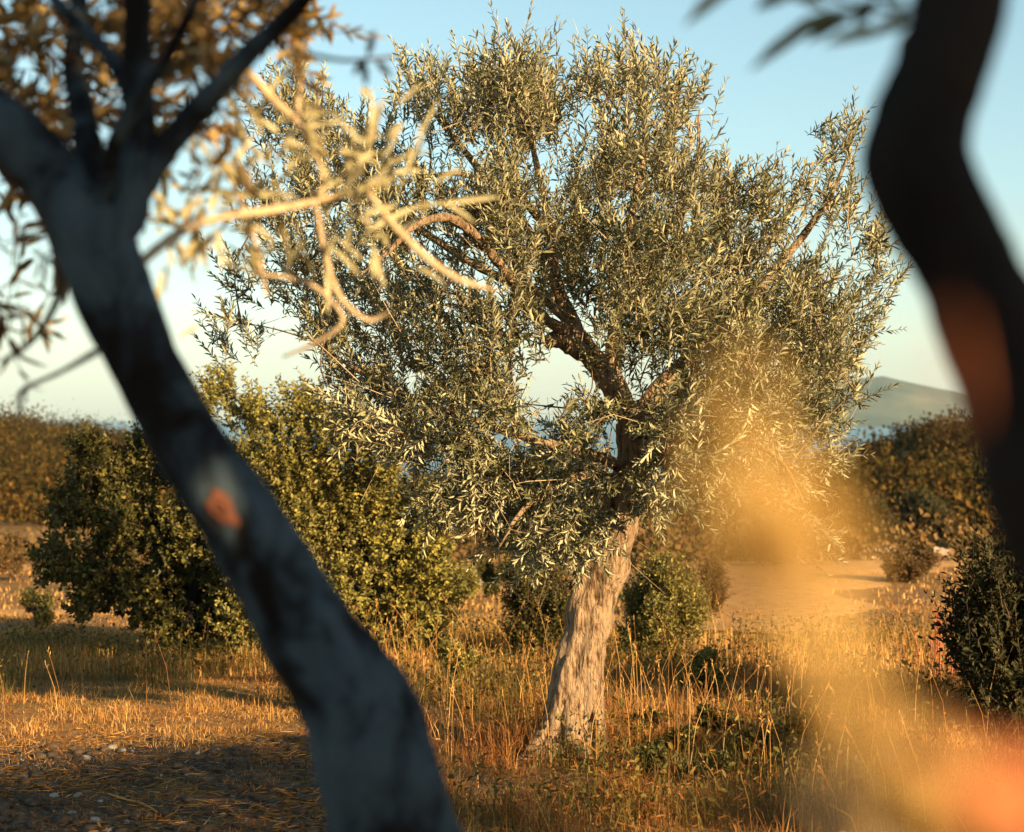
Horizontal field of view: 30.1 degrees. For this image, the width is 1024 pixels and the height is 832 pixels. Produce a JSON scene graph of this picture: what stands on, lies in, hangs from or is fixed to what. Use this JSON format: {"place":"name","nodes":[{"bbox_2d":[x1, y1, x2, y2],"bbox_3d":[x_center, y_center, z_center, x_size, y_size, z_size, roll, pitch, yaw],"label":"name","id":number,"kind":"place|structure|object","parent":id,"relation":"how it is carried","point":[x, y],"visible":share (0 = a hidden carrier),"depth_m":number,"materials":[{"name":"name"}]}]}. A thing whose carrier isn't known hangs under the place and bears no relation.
{"place":"outdoors","nodes":[
{"label":"outdoors","id":0,"kind":"place"},
{"bbox_2d":[0,608,163,614],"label":"dirt path","id":1,"kind":"structure","parent":0,"point":[17,611],"depth_m":19.50,"materials":[{"name":"brown soil"}]},
{"bbox_2d":[22,560,148,570],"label":"dirt path","id":2,"kind":"structure","parent":0,"point":[26,567],"depth_m":33.60,"materials":[{"name":"brown soil"}]},
{"bbox_2d":[26,421,919,485],"bbox_3d":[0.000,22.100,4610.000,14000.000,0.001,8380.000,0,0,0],"label":"sea","id":3,"kind":"structure","parent":0,"point":[500,437],"depth_m":2155.34,"materials":[{"name":"blue liquid"}]},
{"bbox_2d":[0,448,1023,831],"bbox_3d":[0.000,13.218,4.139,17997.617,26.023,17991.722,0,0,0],"label":"ground","id":4,"kind":"structure","parent":0,"point":[868,596],"depth_m":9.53,"materials":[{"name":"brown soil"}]},
{"bbox_2d":[0,530,42,580],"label":"shrub","id":5,"kind":"object","parent":4,"relation":"on","point":[11,557],"visible":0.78,"depth_m":27.02,"materials":[{"name":"brown plant"}]},
{"bbox_2d":[16,585,55,625],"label":"shrub","id":6,"kind":"object","parent":4,"relation":"on","point":[43,612],"visible":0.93,"depth_m":17.94,"materials":[{"name":"green plant"}]},
{"bbox_2d":[49,792,58,796],"bbox_3d":[-1.930,1.598,8.015,0.036,0.020,0.044,22,11,41],"label":"stone","id":7,"kind":"object","parent":4,"relation":"on","point":[54,794],"visible":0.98,"depth_m":8.01,"materials":[{"name":"grey stone"}]},
{"bbox_2d":[73,792,81,796],"bbox_3d":[-1.837,1.602,8.038,0.034,0.022,0.044,-5,10,43],"label":"stone","id":8,"kind":"object","parent":4,"relation":"on","point":[78,794],"visible":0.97,"depth_m":8.03,"materials":[{"name":"grey stone"}]},
{"bbox_2d":[81,755,90,759],"bbox_3d":[-1.980,1.594,8.861,0.062,0.029,0.050,18,1,-18],"label":"stone","id":9,"kind":"object","parent":4,"relation":"on","point":[87,757],"visible":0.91,"depth_m":8.85,"materials":[{"name":"grey stone"}]},
{"bbox_2d":[88,817,101,821],"bbox_3d":[-1.650,1.598,7.520,0.055,0.028,0.048,8,-22,-32],"label":"stone","id":10,"kind":"object","parent":4,"relation":"on","point":[96,819],"visible":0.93,"depth_m":7.50,"materials":[{"name":"grey stone"}]},
{"bbox_2d":[108,745,117,748],"bbox_3d":[-1.919,1.592,9.132,0.055,0.028,0.048,8,-18,-39],"label":"stone","id":11,"kind":"object","parent":4,"relation":"on","point":[112,746],"visible":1,"depth_m":9.11,"materials":[{"name":"white stone"}]},
{"bbox_2d":[108,793,157,812],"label":"dry stalk","id":12,"kind":"object","parent":4,"relation":"on","point":[146,805],"visible":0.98,"depth_m":7.92,"materials":[{"name":"plant"}]},
{"bbox_2d":[22,418,272,663],"bbox_3d":[-2.586,0.994,14.315,2.193,2.062,1.350,0,0,12],"label":"evergreen tree","id":13,"kind":"object","parent":4,"relation":"on","point":[171,591],"visible":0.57,"depth_m":14.15,"materials":[{"name":"green plant"}]},
{"bbox_2d":[0,735,323,831],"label":"gravel","id":14,"kind":"structure","parent":4,"relation":"on","point":[61,818],"depth_m":8.22,"materials":[{"name":"brown gravel"}]},
{"bbox_2d":[0,395,407,529],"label":"hillside scrub","id":15,"kind":"object","parent":4,"relation":"on","point":[32,458],"visible":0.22,"depth_m":118.96,"materials":[{"name":"green plant"}]},
{"bbox_2d":[0,0,500,831],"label":"olive tree","id":16,"kind":"object","parent":4,"relation":"on","point":[78,186],"visible":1,"depth_m":2.18,"materials":[{"name":"grey plant"}]},
{"bbox_2d":[170,356,470,655],"bbox_3d":[-1.412,0.694,14.137,2.246,2.307,1.678,0,0,30],"label":"shrub","id":17,"kind":"object","parent":4,"relation":"on","point":[399,551],"visible":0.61,"depth_m":13.86,"materials":[{"name":"green plant"}]},
{"bbox_2d":[376,562,469,649],"bbox_3d":[-0.759,1.480,14.951,0.792,0.817,1.040,0,0,22],"label":"shrub","id":18,"kind":"object","parent":4,"relation":"on","point":[447,620],"visible":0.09,"depth_m":14.93,"materials":[{"name":"green plant"}]},
{"bbox_2d":[431,631,483,678],"bbox_3d":[-0.353,1.554,12.174,0.353,0.365,0.423,0,0,0],"label":"shrub","id":19,"kind":"object","parent":4,"relation":"on","point":[448,645],"visible":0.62,"depth_m":12.10,"materials":[{"name":"green plant"}]},
{"bbox_2d":[444,559,485,603],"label":"shrub","id":20,"kind":"object","parent":4,"relation":"on","point":[474,587],"visible":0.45,"depth_m":20.95,"materials":[{"name":"green plant"}]},
{"bbox_2d":[475,553,508,596],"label":"shrub","id":21,"kind":"object","parent":4,"relation":"on","point":[487,566],"visible":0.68,"depth_m":22.93,"materials":[{"name":"green plant"}]},
{"bbox_2d":[0,495,1000,571],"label":"valley scrub","id":22,"kind":"object","parent":4,"relation":"on","point":[681,540],"visible":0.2,"depth_m":32.37,"materials":[{"name":"green plant"}]},
{"bbox_2d":[0,606,1023,831],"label":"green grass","id":23,"kind":"structure","parent":4,"relation":"on","point":[840,779],"depth_m":9.99,"materials":[{"name":"plant"}]},
{"bbox_2d":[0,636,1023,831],"bbox_3d":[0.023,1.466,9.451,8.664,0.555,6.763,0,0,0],"label":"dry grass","id":24,"kind":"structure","parent":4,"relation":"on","point":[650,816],"depth_m":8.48,"materials":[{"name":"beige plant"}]},
{"bbox_2d":[490,551,578,661],"bbox_3d":[0.253,1.323,13.597,0.766,0.901,0.705,0,0,38],"label":"shrub","id":25,"kind":"object","parent":4,"relation":"on","point":[553,604],"visible":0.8,"depth_m":13.48,"materials":[{"name":"green plant"}]},
{"bbox_2d":[189,0,909,761],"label":"olive tree","id":26,"kind":"object","parent":4,"relation":"on","point":[717,336],"visible":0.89,"depth_m":8.55,"materials":[{"name":"green plant"}]},
{"bbox_2d":[289,471,822,556],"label":"valley scrub","id":27,"kind":"object","parent":4,"relation":"on","point":[680,509],"visible":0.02,"depth_m":56.08,"materials":[{"name":"green plant"}]},
{"bbox_2d":[626,706,662,741],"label":"weed","id":28,"kind":"object","parent":4,"relation":"on","point":[654,713],"visible":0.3,"depth_m":9.24,"materials":[{"name":"green plant"}]},
{"bbox_2d":[634,736,667,776],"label":"weed","id":29,"kind":"object","parent":4,"relation":"on","point":[655,745],"visible":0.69,"depth_m":8.34,"materials":[{"name":"green plant"}]},
{"bbox_2d":[608,542,714,666],"bbox_3d":[1.026,1.348,13.273,0.777,0.958,1.005,0,0,0],"label":"shrub","id":30,"kind":"object","parent":4,"relation":"on","point":[689,609],"visible":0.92,"depth_m":13.09,"materials":[{"name":"green plant"}]},
{"bbox_2d":[656,723,698,757],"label":"weed","id":31,"kind":"object","parent":4,"relation":"on","point":[685,737],"visible":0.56,"depth_m":8.84,"materials":[{"name":"green plant"}]},
{"bbox_2d":[671,558,727,612],"bbox_3d":[1.983,1.729,19.611,0.645,0.692,0.647,0,0,-31],"label":"shrub","id":32,"kind":"object","parent":4,"relation":"on","point":[711,579],"visible":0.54,"depth_m":19.53,"materials":[{"name":"brown plant"}]},
{"bbox_2d":[670,748,730,787],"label":"weed","id":33,"kind":"object","parent":4,"relation":"on","point":[723,762],"visible":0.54,"depth_m":8.15,"materials":[{"name":"green plant"}]},
{"bbox_2d":[675,645,729,694],"bbox_3d":[1.162,1.510,11.183,0.300,0.312,0.377,0,0,32],"label":"shrub","id":34,"kind":"object","parent":4,"relation":"on","point":[700,657],"visible":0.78,"depth_m":11.14,"materials":[{"name":"green plant"}]},
{"bbox_2d":[693,701,745,732],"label":"weed","id":35,"kind":"object","parent":4,"relation":"on","point":[705,712],"visible":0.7,"depth_m":9.54,"materials":[{"name":"green plant"}]},
{"bbox_2d":[734,727,774,763],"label":"weed","id":36,"kind":"object","parent":4,"relation":"on","point":[747,734],"visible":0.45,"depth_m":8.64,"materials":[{"name":"green plant"}]},
{"bbox_2d":[776,712,811,742],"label":"weed","id":37,"kind":"object","parent":4,"relation":"on","point":[794,725],"visible":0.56,"depth_m":9.14,"materials":[{"name":"green plant"}]},
{"bbox_2d":[672,404,992,542],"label":"hillside scrub","id":38,"kind":"object","parent":4,"relation":"on","point":[947,466],"visible":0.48,"depth_m":70.29,"materials":[{"name":"green plant"}]},
{"bbox_2d":[838,523,860,546],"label":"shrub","id":39,"kind":"object","parent":4,"relation":"on","point":[852,533],"visible":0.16,"depth_m":32.90,"materials":[{"name":"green plant"}]},
{"bbox_2d":[683,0,1023,831],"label":"olive tree","id":40,"kind":"object","parent":4,"relation":"on","point":[935,210],"visible":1,"depth_m":1.12,"materials":[{"name":"brown plant"}]},
{"bbox_2d":[865,546,895,557],"bbox_3d":[7.672,2.834,38.620,1.176,0.404,0.816,0,0,0],"label":"rock","id":41,"kind":"object","parent":4,"relation":"on","point":[886,548],"visible":0.09,"depth_m":38.40,"materials":[{"name":"beige stone"}]},
{"bbox_2d":[847,481,962,547],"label":"shrub","id":42,"kind":"object","parent":4,"relation":"on","point":[924,502],"visible":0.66,"depth_m":40.85,"materials":[{"name":"green plant"}]},
{"bbox_2d":[878,539,941,582],"bbox_3d":[5.017,1.874,24.037,0.894,0.601,0.654,0,0,0],"label":"shrub","id":43,"kind":"object","parent":4,"relation":"on","point":[911,570],"visible":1,"depth_m":23.92,"materials":[{"name":"green plant"}]},
{"bbox_2d":[897,532,938,558],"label":"shrub","id":44,"kind":"object","parent":4,"relation":"on","point":[915,549],"visible":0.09,"depth_m":35.85,"materials":[{"name":"green plant"}]},
{"bbox_2d":[912,625,923,677],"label":"dry stalk","id":45,"kind":"object","parent":4,"relation":"on","point":[917,648],"visible":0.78,"depth_m":11.97,"materials":[{"name":"beige plant"}]},
{"bbox_2d":[930,632,931,664],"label":"dry stalk","id":46,"kind":"object","parent":4,"relation":"on","point":[931,648],"visible":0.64,"depth_m":12.12,"materials":[{"name":"brown plant"}]},
{"bbox_2d":[935,612,937,681],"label":"dry stalk","id":47,"kind":"object","parent":4,"relation":"on","point":[935,638],"visible":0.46,"depth_m":12.16,"materials":[{"name":"brown plant"}]},
{"bbox_2d":[935,620,939,682],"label":"dry stalk","id":48,"kind":"object","parent":4,"relation":"on","point":[937,649],"visible":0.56,"depth_m":11.78,"materials":[{"name":"beige plant"}]},
{"bbox_2d":[939,620,942,681],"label":"dry stalk","id":49,"kind":"object","parent":4,"relation":"on","point":[941,655],"visible":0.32,"depth_m":11.70,"materials":[{"name":"beige plant"}]},
{"bbox_2d":[936,546,951,558],"bbox_3d":[8.691,2.840,39.022,0.725,0.384,0.894,0,0,-15],"label":"rock","id":50,"kind":"object","parent":4,"relation":"on","point":[943,551],"visible":0.16,"depth_m":38.69,"materials":[{"name":"white stone"}]},
{"bbox_2d":[917,516,1023,737],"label":"shrub","id":51,"kind":"object","parent":4,"relation":"on","point":[990,614],"visible":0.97,"depth_m":9.40,"materials":[{"name":"green plant"}]},
{"bbox_2d":[969,526,998,558],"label":"shrub","id":52,"kind":"object","parent":4,"relation":"on","point":[993,532],"visible":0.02,"depth_m":29.81,"materials":[{"name":"green plant"}]},
{"bbox_2d":[0,581,1023,829],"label":"seed grass","id":53,"kind":"structure","parent":0,"point":[686,673],"depth_m":9.78,"materials":[{"name":"plant"}]},
{"bbox_2d":[0,0,1023,420],"label":"sky","id":54,"kind":"structure","parent":0,"point":[779,100],"materials":[{"name":"blue"}]},
{"bbox_2d":[477,581,625,593],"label":"dirt path","id":55,"kind":"structure","parent":0,"point":[501,587],"depth_m":24.32,"materials":[{"name":"brown soil"}]},
{"bbox_2d":[435,701,695,761],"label":"dry grass","id":56,"kind":"structure","parent":0,"point":[524,730],"depth_m":9.00,"materials":[{"name":"beige plant"}]},
{"bbox_2d":[577,562,901,589],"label":"dirt path","id":57,"kind":"structure","parent":0,"point":[863,577],"depth_m":24.66,"materials":[{"name":"brown soil"}]},
{"bbox_2d":[613,376,964,426],"bbox_3d":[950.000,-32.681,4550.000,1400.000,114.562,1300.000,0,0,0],"label":"mountain","id":58,"kind":"structure","parent":0,"point":[900,404],"depth_m":4069.04,"materials":[{"name":"grey stone"}]},
{"bbox_2d":[612,560,982,634],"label":"dirt path","id":59,"kind":"structure","parent":0,"point":[837,606],"depth_m":20.28,"materials":[{"name":"brown soil"}]},
{"bbox_2d":[795,701,828,739],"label":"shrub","id":60,"kind":"object","parent":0,"point":[813,720],"visible":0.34,"depth_m":9.28,"materials":[{"name":"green plant"}]}
]}

